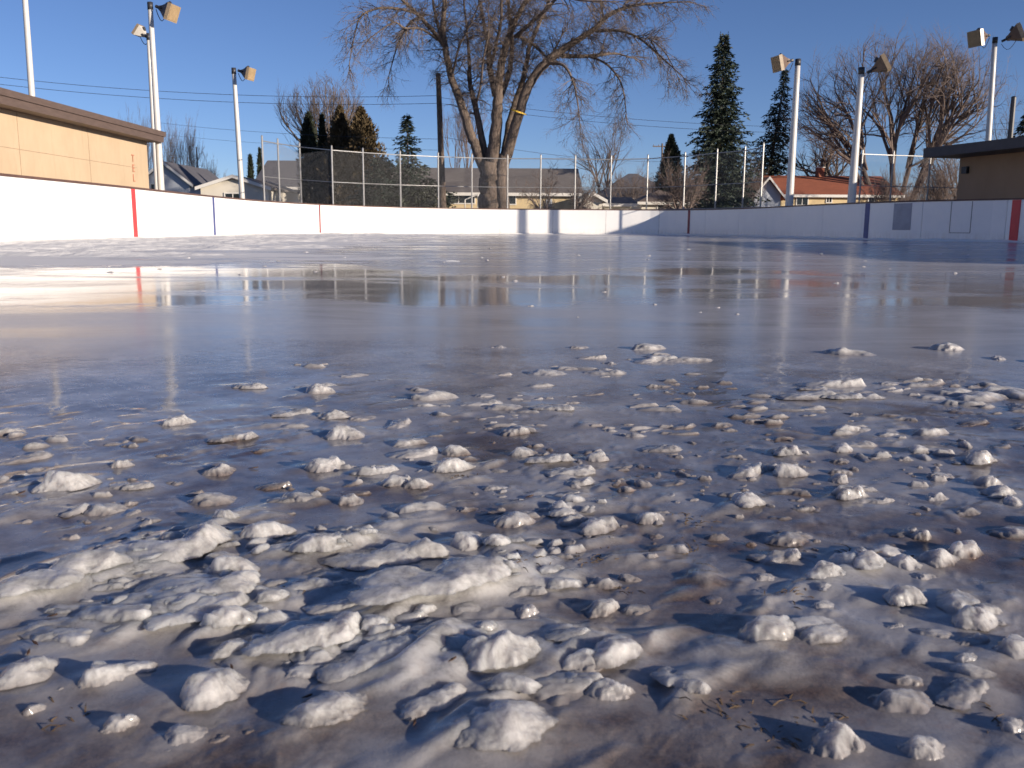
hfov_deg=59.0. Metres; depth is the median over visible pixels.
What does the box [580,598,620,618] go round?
ice chunk
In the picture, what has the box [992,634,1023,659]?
ice chunk
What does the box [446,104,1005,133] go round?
power line
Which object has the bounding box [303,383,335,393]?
ice chunk
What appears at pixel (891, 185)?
chain link fence
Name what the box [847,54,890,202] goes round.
light pole
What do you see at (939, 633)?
ice chunk
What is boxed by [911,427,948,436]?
ice chunk
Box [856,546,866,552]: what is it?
ice chunk
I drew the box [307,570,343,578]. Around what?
ice chunk
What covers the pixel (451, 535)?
ice chunk
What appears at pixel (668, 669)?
ice chunk
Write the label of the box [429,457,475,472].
ice chunk
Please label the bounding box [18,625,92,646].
ice chunk
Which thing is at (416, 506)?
ice chunk
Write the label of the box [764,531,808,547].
ice chunk
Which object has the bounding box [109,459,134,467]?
ice chunk
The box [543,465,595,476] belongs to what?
ice chunk
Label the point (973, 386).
ice chunk
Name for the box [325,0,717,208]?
bare tree
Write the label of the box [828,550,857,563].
ice chunk
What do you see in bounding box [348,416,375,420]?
ice chunk
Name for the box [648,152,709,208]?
crabapple tree
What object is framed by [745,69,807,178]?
spruce tree
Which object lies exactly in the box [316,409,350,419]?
ice chunk
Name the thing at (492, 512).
ice chunk
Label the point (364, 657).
ice chunk
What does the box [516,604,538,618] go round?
ice chunk
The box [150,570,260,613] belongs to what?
ice chunk
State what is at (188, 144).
bare tree
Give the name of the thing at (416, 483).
ice chunk
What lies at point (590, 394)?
ice chunk
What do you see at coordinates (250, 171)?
arborvitae
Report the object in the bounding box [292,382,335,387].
ice chunk
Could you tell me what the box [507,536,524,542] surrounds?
ice chunk
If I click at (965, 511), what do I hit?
ice chunk
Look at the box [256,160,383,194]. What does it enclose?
bungalow
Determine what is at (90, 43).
sky
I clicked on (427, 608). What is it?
ice chunk
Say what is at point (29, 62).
light pole
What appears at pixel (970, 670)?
ice chunk
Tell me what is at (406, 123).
spruce tree
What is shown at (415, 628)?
ice chunk
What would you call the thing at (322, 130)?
arborvitae
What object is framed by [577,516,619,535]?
ice chunk
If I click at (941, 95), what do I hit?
cottonwood
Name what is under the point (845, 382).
ice chunk
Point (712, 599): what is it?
ice chunk
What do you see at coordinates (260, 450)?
ice chunk
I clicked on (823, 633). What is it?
ice chunk
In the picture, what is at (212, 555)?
ice chunk
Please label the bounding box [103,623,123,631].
ice chunk
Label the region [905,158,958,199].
shrub
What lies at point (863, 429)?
ice chunk
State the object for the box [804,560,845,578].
ice chunk
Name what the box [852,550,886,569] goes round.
ice chunk
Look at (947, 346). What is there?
ice chunk
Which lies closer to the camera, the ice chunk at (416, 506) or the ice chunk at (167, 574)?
the ice chunk at (167, 574)
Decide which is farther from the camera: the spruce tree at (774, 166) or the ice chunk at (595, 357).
the spruce tree at (774, 166)
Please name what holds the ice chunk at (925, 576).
on the ice
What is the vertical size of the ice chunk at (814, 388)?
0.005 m
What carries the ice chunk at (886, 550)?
on the ice
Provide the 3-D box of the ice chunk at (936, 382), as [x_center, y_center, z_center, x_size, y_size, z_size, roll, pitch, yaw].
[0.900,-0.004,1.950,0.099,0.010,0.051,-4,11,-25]
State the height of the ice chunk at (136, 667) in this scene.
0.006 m
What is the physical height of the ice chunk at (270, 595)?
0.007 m
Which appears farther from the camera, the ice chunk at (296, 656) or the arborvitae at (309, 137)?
the arborvitae at (309, 137)
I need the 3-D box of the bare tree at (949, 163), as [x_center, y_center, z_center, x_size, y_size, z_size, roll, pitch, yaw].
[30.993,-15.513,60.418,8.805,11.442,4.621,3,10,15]
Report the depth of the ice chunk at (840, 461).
1.29 m
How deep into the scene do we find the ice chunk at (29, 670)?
0.66 m
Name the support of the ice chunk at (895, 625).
on the ice
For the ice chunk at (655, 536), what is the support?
on the ice
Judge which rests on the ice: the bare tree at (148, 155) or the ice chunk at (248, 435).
the ice chunk at (248, 435)
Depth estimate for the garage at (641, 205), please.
64.82 m
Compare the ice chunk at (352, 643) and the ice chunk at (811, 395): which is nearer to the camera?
the ice chunk at (352, 643)
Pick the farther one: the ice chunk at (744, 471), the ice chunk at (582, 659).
the ice chunk at (744, 471)
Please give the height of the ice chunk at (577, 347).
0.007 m
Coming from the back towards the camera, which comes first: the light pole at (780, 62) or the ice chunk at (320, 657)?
the light pole at (780, 62)
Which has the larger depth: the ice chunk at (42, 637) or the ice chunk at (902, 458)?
the ice chunk at (902, 458)
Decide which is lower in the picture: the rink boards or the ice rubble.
the ice rubble
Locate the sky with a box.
[0,0,1023,199]
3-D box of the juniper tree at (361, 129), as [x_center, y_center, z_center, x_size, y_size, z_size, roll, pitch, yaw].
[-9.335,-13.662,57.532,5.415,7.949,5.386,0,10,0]
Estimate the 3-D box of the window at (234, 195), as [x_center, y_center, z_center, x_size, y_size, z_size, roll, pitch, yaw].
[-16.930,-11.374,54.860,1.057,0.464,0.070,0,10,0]
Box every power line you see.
[0,84,436,104]
[1,77,435,96]
[165,123,419,138]
[173,135,414,149]
[445,137,669,161]
[446,98,1006,127]
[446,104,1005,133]
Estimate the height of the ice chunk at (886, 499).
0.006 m
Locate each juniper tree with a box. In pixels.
[313,105,358,204]
[323,105,388,204]
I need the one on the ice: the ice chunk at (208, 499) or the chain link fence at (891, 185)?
the ice chunk at (208, 499)
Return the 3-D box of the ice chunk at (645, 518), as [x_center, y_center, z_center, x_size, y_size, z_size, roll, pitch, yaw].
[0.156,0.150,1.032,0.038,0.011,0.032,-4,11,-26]
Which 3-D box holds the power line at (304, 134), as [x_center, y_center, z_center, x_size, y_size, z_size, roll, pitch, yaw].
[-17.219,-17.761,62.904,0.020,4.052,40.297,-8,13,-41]
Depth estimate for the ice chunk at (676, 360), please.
2.25 m
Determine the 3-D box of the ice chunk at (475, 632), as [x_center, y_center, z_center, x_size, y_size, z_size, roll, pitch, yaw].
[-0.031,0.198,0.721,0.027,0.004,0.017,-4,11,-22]
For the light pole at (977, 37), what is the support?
on the ground
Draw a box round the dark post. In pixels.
[1007,96,1015,137]
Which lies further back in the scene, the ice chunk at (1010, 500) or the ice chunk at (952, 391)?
the ice chunk at (952, 391)
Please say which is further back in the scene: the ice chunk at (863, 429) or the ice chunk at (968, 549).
the ice chunk at (863, 429)
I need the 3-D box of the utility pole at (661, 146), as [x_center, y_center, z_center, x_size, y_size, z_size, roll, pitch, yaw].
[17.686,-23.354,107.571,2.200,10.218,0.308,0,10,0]
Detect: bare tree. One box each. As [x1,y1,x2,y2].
[118,109,151,157]
[137,106,178,171]
[161,110,204,166]
[176,152,226,176]
[272,69,365,154]
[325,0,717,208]
[443,77,490,167]
[564,106,637,191]
[780,106,850,175]
[910,71,1023,198]
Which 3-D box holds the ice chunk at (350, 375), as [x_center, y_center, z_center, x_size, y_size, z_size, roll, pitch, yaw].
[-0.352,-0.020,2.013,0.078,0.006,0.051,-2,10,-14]
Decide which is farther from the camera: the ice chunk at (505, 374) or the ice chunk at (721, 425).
the ice chunk at (505, 374)
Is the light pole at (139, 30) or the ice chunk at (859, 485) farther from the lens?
the light pole at (139, 30)
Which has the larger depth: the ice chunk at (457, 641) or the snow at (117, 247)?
the snow at (117, 247)
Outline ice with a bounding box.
[0,234,1023,767]
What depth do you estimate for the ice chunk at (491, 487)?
1.15 m
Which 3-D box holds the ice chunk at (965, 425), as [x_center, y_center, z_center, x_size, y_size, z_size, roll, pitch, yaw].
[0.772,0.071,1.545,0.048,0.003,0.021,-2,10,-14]
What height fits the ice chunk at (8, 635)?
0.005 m
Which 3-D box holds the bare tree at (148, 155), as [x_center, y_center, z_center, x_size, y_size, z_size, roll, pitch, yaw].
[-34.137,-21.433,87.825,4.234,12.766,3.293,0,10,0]
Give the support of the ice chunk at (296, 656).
on the ice
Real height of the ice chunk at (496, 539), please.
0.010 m
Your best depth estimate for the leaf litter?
0.71 m
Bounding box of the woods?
[579,172,958,207]
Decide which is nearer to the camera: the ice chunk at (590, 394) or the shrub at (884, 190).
the ice chunk at (590, 394)
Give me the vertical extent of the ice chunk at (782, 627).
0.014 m
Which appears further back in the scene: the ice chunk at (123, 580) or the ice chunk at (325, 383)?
the ice chunk at (325, 383)
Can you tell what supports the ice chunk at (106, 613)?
on the ice
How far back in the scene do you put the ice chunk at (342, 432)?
1.42 m
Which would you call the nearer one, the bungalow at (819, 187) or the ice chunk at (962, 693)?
the ice chunk at (962, 693)
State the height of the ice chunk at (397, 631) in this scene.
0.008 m
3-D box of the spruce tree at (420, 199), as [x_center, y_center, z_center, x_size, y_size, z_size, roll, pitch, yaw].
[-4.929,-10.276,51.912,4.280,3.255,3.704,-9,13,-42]
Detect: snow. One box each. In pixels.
[0,232,1023,242]
[0,233,494,261]
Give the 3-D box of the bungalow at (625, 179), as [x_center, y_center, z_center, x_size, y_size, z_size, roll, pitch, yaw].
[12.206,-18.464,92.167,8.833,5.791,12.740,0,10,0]
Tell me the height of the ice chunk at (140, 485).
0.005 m
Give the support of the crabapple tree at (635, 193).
on the ground
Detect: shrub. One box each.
[728,151,768,206]
[856,165,928,201]
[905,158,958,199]
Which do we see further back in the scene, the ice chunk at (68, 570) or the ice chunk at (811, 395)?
the ice chunk at (811, 395)
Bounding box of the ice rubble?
[0,248,1023,751]
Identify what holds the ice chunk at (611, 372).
on the ice
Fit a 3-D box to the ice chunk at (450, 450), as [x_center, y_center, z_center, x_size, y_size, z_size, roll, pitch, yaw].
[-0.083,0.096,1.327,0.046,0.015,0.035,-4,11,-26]
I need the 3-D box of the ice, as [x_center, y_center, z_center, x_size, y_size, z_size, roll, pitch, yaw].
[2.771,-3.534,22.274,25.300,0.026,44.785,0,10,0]
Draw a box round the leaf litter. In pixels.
[16,406,913,725]
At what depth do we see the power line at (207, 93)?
48.08 m
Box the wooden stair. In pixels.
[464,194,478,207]
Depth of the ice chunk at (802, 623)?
0.75 m
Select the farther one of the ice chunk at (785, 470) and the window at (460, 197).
the window at (460, 197)
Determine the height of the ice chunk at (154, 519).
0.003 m
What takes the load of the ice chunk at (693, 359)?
on the ice
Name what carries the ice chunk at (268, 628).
on the ice
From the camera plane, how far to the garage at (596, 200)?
55.89 m
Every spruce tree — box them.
[340,156,412,206]
[389,115,431,202]
[393,177,460,207]
[671,31,771,208]
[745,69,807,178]
[1013,115,1023,137]
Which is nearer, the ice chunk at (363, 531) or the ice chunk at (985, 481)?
the ice chunk at (363, 531)
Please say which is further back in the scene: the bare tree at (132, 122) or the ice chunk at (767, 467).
the bare tree at (132, 122)
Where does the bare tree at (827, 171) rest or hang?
on the ground
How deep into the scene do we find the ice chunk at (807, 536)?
0.98 m
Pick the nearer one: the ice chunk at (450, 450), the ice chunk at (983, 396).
the ice chunk at (450, 450)
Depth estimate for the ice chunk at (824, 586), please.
0.83 m
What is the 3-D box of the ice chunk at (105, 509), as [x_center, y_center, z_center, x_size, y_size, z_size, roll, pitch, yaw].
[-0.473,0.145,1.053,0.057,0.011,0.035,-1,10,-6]
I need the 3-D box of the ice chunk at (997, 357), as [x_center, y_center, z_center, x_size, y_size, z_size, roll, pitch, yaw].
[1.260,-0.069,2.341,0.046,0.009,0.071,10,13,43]
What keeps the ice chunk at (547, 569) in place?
on the ice
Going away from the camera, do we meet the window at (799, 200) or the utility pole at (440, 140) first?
the utility pole at (440, 140)
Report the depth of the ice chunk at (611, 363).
2.21 m
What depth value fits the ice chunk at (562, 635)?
0.72 m
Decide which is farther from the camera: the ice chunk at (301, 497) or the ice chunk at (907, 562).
the ice chunk at (301, 497)
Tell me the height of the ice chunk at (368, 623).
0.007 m
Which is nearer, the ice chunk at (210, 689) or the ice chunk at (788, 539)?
the ice chunk at (210, 689)
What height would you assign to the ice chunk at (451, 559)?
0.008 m
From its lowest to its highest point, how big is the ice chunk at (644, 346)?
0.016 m
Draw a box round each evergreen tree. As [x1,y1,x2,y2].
[256,147,261,176]
[651,133,683,194]
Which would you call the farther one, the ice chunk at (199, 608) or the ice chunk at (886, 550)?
the ice chunk at (886, 550)
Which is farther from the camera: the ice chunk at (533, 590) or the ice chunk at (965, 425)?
the ice chunk at (965, 425)
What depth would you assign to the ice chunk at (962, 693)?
0.65 m
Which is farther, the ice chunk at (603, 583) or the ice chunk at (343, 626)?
the ice chunk at (603, 583)
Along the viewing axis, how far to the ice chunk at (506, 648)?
0.68 m
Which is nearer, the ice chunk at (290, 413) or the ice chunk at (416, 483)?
the ice chunk at (416, 483)
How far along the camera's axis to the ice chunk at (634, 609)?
0.78 m
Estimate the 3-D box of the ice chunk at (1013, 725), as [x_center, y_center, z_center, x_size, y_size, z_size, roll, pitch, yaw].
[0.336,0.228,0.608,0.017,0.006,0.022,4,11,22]
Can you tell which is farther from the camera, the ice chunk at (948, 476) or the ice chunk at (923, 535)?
the ice chunk at (948, 476)
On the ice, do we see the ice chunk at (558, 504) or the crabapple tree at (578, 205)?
the ice chunk at (558, 504)
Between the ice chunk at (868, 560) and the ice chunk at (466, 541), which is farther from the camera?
the ice chunk at (466, 541)
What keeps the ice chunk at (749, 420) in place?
on the ice
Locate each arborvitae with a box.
[246,153,255,178]
[295,111,317,203]
[311,113,327,203]
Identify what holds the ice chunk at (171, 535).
on the ice
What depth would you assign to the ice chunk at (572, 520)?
1.02 m
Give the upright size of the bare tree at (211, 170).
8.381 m
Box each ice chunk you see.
[0,427,26,435]
[0,451,53,464]
[0,549,133,597]
[0,617,71,645]
[0,655,58,690]
[3,431,27,437]
[14,563,52,574]
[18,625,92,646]
[21,703,45,715]
[26,631,56,640]
[30,470,102,492]
[72,603,151,622]
[77,660,133,689]
[83,503,128,515]
[91,521,233,582]
[100,713,139,734]
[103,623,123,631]
[105,577,134,590]
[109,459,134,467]
[109,481,153,489]
[122,501,138,505]
[123,580,140,588]
[124,661,157,673]
[137,516,161,522]
[142,591,249,630]
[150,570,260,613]
[153,573,172,580]
[158,531,184,539]
[159,414,195,425]
[164,723,207,745]
[179,667,249,711]
[183,490,204,496]
[186,492,236,506]
[199,605,257,628]
[201,462,235,475]
[202,555,260,573]
[203,551,239,559]
[207,431,258,442]
[208,638,248,659]
[212,509,240,519]
[218,569,233,576]
[232,382,268,388]
[232,610,300,634]
[237,628,250,635]
[239,520,296,539]
[240,611,362,656]
[245,605,270,613]
[250,448,274,452]
[253,589,290,602]
[255,481,292,490]
[260,623,283,633]
[270,407,314,416]
[279,492,316,501]
[279,690,368,727]
[281,577,336,590]
[282,532,352,552]
[284,664,325,678]
[288,644,344,662]
[291,649,335,666]
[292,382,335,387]
[302,598,356,614]
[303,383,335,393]
[304,455,344,472]
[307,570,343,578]
[315,633,418,683]
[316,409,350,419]
[320,537,449,570]
[321,424,364,439]
[332,578,353,584]
[338,493,363,506]
[338,634,364,650]
[340,373,368,377]
[340,491,371,495]
[346,556,511,605]
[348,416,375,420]
[349,464,398,475]
[353,624,411,650]
[358,528,378,534]
[361,614,390,620]
[361,615,388,630]
[380,475,408,486]
[384,418,411,429]
[386,446,440,458]
[389,438,429,446]
[394,610,428,622]
[395,501,446,513]
[400,682,466,720]
[403,478,433,488]
[408,390,458,400]
[411,625,427,633]
[413,602,437,613]
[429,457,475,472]
[440,444,470,456]
[440,634,475,651]
[441,555,500,563]
[447,531,482,537]
[450,531,483,550]
[451,601,481,615]
[454,700,559,751]
[457,399,504,405]
[457,456,479,460]
[457,506,478,511]
[461,629,541,671]
[464,628,487,636]
[473,393,494,397]
[477,510,505,515]
[477,620,498,630]
[481,485,507,490]
[482,534,510,545]
[484,672,542,693]
[485,510,539,522]
[486,404,522,410]
[493,511,535,527]
[496,372,511,375]
[499,426,529,436]
[503,560,520,568]
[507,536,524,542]
[508,447,538,456]
[509,585,547,597]
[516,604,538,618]
[523,453,576,462]
[527,369,566,375]
[528,672,603,700]
[530,405,574,410]
[538,564,564,573]
[542,669,586,706]
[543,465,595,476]
[544,627,592,641]
[546,577,582,589]
[547,507,577,516]
[548,500,571,510]
[553,366,577,369]
[558,514,586,525]
[562,648,601,671]
[569,345,588,348]
[576,355,606,358]
[576,392,603,395]
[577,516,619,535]
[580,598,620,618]
[583,369,626,374]
[584,451,609,461]
[584,678,635,700]
[585,577,622,589]
[593,635,643,669]
[601,361,615,364]
[617,574,641,582]
[620,604,650,615]
[631,343,665,349]
[632,355,676,363]
[635,512,664,524]
[639,445,682,451]
[647,533,663,539]
[649,671,711,694]
[650,352,669,355]
[654,666,676,682]
[659,358,686,362]
[670,468,685,471]
[677,357,712,361]
[704,595,722,604]
[710,422,733,427]
[721,428,736,431]
[726,462,763,480]
[731,491,766,507]
[737,614,795,641]
[741,418,763,422]
[745,548,805,564]
[752,573,774,580]
[761,488,810,496]
[762,463,776,471]
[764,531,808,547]
[771,444,802,455]
[771,462,809,477]
[774,389,836,399]
[789,615,839,633]
[792,378,866,387]
[796,386,827,389]
[799,533,812,539]
[799,623,848,645]
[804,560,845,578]
[806,721,865,759]
[809,600,834,608]
[816,582,831,590]
[820,392,862,398]
[822,347,876,355]
[823,717,836,723]
[827,469,852,474]
[827,474,848,483]
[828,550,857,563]
[829,424,860,433]
[829,458,848,463]
[830,485,868,500]
[832,442,852,452]
[834,440,877,447]
[842,427,870,437]
[850,484,869,490]
[850,498,885,503]
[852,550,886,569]
[854,390,873,392]
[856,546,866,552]
[861,393,885,399]
[866,544,905,557]
[867,688,935,714]
[876,432,898,436]
[877,381,900,384]
[879,497,894,502]
[882,585,927,606]
[884,622,902,628]
[886,554,922,570]
[888,674,923,686]
[889,417,917,421]
[891,527,916,537]
[897,456,913,460]
[897,735,944,760]
[903,382,934,386]
[906,530,931,540]
[908,444,932,453]
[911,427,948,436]
[911,572,937,579]
[911,628,951,638]
[916,395,947,399]
[918,379,945,385]
[918,548,959,567]
[925,492,948,501]
[926,472,954,479]
[929,342,964,350]
[931,387,970,395]
[935,589,980,613]
[935,677,989,710]
[944,409,974,413]
[946,540,984,559]
[949,663,996,678]
[951,390,1008,401]
[951,605,998,631]
[954,652,977,662]
[955,424,975,426]
[955,507,980,516]
[955,632,989,644]
[958,419,989,424]
[964,450,997,464]
[965,385,981,387]
[973,475,1003,486]
[973,602,1003,614]
[978,385,1023,392]
[980,485,1016,497]
[985,525,1023,539]
[991,355,1006,359]
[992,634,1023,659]
[998,389,1023,399]
[998,620,1007,625]
[998,717,1023,733]
[1002,495,1022,506]
[1008,404,1023,408]
[1012,425,1023,429]
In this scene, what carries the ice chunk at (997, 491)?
on the ice
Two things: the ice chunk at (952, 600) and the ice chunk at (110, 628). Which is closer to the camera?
the ice chunk at (110, 628)
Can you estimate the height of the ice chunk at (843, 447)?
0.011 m
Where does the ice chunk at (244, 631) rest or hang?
on the ice
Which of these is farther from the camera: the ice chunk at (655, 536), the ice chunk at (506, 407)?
the ice chunk at (506, 407)
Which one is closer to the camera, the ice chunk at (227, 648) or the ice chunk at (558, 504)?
the ice chunk at (227, 648)
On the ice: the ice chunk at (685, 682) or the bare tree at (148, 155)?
the ice chunk at (685, 682)
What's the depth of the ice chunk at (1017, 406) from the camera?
1.69 m
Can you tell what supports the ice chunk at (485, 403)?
on the ice
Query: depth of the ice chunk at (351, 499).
1.09 m
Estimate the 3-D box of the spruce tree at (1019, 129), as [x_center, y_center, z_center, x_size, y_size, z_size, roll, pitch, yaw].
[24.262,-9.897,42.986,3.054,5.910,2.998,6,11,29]
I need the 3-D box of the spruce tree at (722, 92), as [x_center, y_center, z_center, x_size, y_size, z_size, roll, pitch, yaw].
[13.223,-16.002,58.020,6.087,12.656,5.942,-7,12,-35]
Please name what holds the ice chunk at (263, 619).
on the ice
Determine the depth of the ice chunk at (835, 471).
1.23 m
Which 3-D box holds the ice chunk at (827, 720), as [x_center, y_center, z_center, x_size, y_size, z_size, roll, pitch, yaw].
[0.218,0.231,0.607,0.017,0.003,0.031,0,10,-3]
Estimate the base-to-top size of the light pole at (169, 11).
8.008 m
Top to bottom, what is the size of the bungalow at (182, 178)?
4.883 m
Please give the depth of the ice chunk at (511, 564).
0.84 m
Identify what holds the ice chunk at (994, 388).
on the ice
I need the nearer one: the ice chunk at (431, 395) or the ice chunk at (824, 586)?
the ice chunk at (824, 586)
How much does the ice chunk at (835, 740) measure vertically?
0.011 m
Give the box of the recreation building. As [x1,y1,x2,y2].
[0,87,165,188]
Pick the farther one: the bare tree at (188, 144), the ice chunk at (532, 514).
the bare tree at (188, 144)
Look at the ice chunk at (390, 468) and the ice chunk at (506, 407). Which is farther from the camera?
the ice chunk at (506, 407)
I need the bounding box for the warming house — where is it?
[923,136,1023,198]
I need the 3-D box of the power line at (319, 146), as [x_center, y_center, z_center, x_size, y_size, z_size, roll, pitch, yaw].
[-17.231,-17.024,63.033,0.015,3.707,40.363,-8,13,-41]
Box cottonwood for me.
[781,16,1016,200]
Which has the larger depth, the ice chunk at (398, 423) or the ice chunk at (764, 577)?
the ice chunk at (398, 423)
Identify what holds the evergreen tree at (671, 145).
on the ground
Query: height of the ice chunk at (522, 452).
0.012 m
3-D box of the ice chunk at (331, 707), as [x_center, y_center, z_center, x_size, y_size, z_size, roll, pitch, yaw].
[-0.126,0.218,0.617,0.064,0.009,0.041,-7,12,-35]
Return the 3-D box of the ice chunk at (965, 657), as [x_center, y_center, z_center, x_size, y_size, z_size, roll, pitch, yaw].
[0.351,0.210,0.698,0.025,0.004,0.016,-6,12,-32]
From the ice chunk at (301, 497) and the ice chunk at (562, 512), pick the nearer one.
the ice chunk at (562, 512)
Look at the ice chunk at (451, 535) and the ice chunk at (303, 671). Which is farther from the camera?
the ice chunk at (451, 535)
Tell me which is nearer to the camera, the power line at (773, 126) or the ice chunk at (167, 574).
the ice chunk at (167, 574)
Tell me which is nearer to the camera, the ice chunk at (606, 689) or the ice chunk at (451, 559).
the ice chunk at (606, 689)
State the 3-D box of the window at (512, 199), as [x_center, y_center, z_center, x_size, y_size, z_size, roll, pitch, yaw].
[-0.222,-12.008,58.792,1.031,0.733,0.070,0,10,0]
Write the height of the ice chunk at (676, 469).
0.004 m
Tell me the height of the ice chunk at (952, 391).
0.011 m
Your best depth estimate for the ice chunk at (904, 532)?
0.98 m
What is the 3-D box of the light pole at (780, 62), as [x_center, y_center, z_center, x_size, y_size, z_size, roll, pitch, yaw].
[10.721,-9.314,35.595,1.282,7.038,0.632,-2,10,-15]
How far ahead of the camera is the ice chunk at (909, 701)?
0.63 m
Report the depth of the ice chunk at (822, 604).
0.79 m
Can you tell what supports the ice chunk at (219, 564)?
on the ice
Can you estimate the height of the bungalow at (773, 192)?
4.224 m
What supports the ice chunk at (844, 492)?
on the ice
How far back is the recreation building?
26.15 m
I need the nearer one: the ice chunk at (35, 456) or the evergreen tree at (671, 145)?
the ice chunk at (35, 456)
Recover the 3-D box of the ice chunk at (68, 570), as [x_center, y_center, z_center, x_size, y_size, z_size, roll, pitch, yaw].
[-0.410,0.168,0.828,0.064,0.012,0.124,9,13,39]
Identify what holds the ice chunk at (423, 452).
on the ice
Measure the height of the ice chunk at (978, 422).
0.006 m
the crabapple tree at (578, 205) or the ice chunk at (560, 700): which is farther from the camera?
the crabapple tree at (578, 205)
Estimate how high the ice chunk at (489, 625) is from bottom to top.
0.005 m
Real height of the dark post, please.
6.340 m
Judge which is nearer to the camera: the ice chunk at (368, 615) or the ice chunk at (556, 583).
the ice chunk at (368, 615)
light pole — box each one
[22,0,34,96]
[131,24,157,189]
[147,1,180,189]
[231,66,255,198]
[771,53,800,205]
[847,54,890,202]
[967,22,1023,140]
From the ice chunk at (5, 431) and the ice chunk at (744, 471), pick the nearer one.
the ice chunk at (744, 471)
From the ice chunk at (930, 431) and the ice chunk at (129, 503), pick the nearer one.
the ice chunk at (129, 503)
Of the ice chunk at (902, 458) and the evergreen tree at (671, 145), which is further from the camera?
the evergreen tree at (671, 145)
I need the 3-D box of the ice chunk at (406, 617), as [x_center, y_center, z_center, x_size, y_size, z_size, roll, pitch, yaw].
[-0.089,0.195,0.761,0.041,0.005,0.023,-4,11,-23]
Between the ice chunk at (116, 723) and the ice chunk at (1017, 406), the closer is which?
the ice chunk at (116, 723)
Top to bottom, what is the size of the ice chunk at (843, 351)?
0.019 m
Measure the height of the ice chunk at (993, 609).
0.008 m
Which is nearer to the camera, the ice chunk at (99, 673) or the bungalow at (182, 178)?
the ice chunk at (99, 673)
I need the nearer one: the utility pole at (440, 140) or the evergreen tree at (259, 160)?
the utility pole at (440, 140)
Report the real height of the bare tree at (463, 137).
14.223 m
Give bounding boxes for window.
[224,192,238,197]
[449,196,475,203]
[508,196,516,204]
[796,197,808,204]
[826,197,832,202]
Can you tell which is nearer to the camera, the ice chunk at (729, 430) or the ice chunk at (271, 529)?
the ice chunk at (271, 529)
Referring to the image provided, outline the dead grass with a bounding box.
[41,473,1003,748]
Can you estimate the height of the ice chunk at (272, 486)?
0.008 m
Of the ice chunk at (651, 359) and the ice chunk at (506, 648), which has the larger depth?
the ice chunk at (651, 359)
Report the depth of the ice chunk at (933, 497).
1.12 m
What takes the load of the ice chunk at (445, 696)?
on the ice
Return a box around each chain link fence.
[261,135,764,208]
[856,149,959,201]
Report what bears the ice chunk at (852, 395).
on the ice
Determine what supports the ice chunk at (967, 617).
on the ice
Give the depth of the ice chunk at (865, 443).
1.39 m
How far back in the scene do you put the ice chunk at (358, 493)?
1.13 m
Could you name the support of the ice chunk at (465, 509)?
on the ice
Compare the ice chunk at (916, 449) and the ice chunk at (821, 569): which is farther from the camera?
the ice chunk at (916, 449)
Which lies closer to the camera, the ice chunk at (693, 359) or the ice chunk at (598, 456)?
the ice chunk at (598, 456)
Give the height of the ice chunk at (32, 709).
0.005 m
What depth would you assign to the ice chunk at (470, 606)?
0.78 m
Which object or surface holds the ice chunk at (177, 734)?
on the ice
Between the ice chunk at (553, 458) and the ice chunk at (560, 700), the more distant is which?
the ice chunk at (553, 458)
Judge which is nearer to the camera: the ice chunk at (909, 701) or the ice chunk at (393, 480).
the ice chunk at (909, 701)
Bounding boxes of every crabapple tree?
[515,156,604,208]
[582,161,652,199]
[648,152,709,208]
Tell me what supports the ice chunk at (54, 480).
on the ice
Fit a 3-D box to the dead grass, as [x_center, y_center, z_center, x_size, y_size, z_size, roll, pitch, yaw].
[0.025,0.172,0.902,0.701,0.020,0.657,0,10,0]
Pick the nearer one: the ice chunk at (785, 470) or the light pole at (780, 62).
the ice chunk at (785, 470)
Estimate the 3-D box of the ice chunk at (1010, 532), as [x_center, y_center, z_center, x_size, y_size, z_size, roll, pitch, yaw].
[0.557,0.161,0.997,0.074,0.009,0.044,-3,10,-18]
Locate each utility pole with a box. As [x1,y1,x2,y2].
[436,73,445,207]
[653,143,664,160]
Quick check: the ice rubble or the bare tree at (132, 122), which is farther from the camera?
the bare tree at (132, 122)
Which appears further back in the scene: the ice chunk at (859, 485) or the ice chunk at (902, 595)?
the ice chunk at (859, 485)
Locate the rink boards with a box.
[0,173,1023,240]
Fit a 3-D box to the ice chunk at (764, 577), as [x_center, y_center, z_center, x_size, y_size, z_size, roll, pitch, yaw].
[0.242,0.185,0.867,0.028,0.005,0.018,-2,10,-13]
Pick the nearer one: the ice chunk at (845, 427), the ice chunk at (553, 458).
the ice chunk at (553, 458)
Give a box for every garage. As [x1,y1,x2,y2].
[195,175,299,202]
[578,192,607,208]
[602,197,636,208]
[632,189,697,208]
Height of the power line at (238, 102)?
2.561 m
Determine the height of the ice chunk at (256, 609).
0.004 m
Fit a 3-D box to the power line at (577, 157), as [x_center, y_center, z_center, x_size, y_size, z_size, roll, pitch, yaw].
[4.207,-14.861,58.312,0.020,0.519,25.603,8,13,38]
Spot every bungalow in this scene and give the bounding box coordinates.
[148,161,218,193]
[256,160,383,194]
[388,168,582,208]
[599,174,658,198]
[734,177,785,206]
[763,167,904,205]
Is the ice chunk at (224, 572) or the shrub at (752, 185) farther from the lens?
the shrub at (752, 185)
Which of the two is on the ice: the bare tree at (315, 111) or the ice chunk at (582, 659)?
the ice chunk at (582, 659)
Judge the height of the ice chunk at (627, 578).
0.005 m
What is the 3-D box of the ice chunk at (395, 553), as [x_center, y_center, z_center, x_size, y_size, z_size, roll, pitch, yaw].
[-0.125,0.166,0.900,0.127,0.013,0.055,-4,11,-25]
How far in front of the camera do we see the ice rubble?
1.18 m

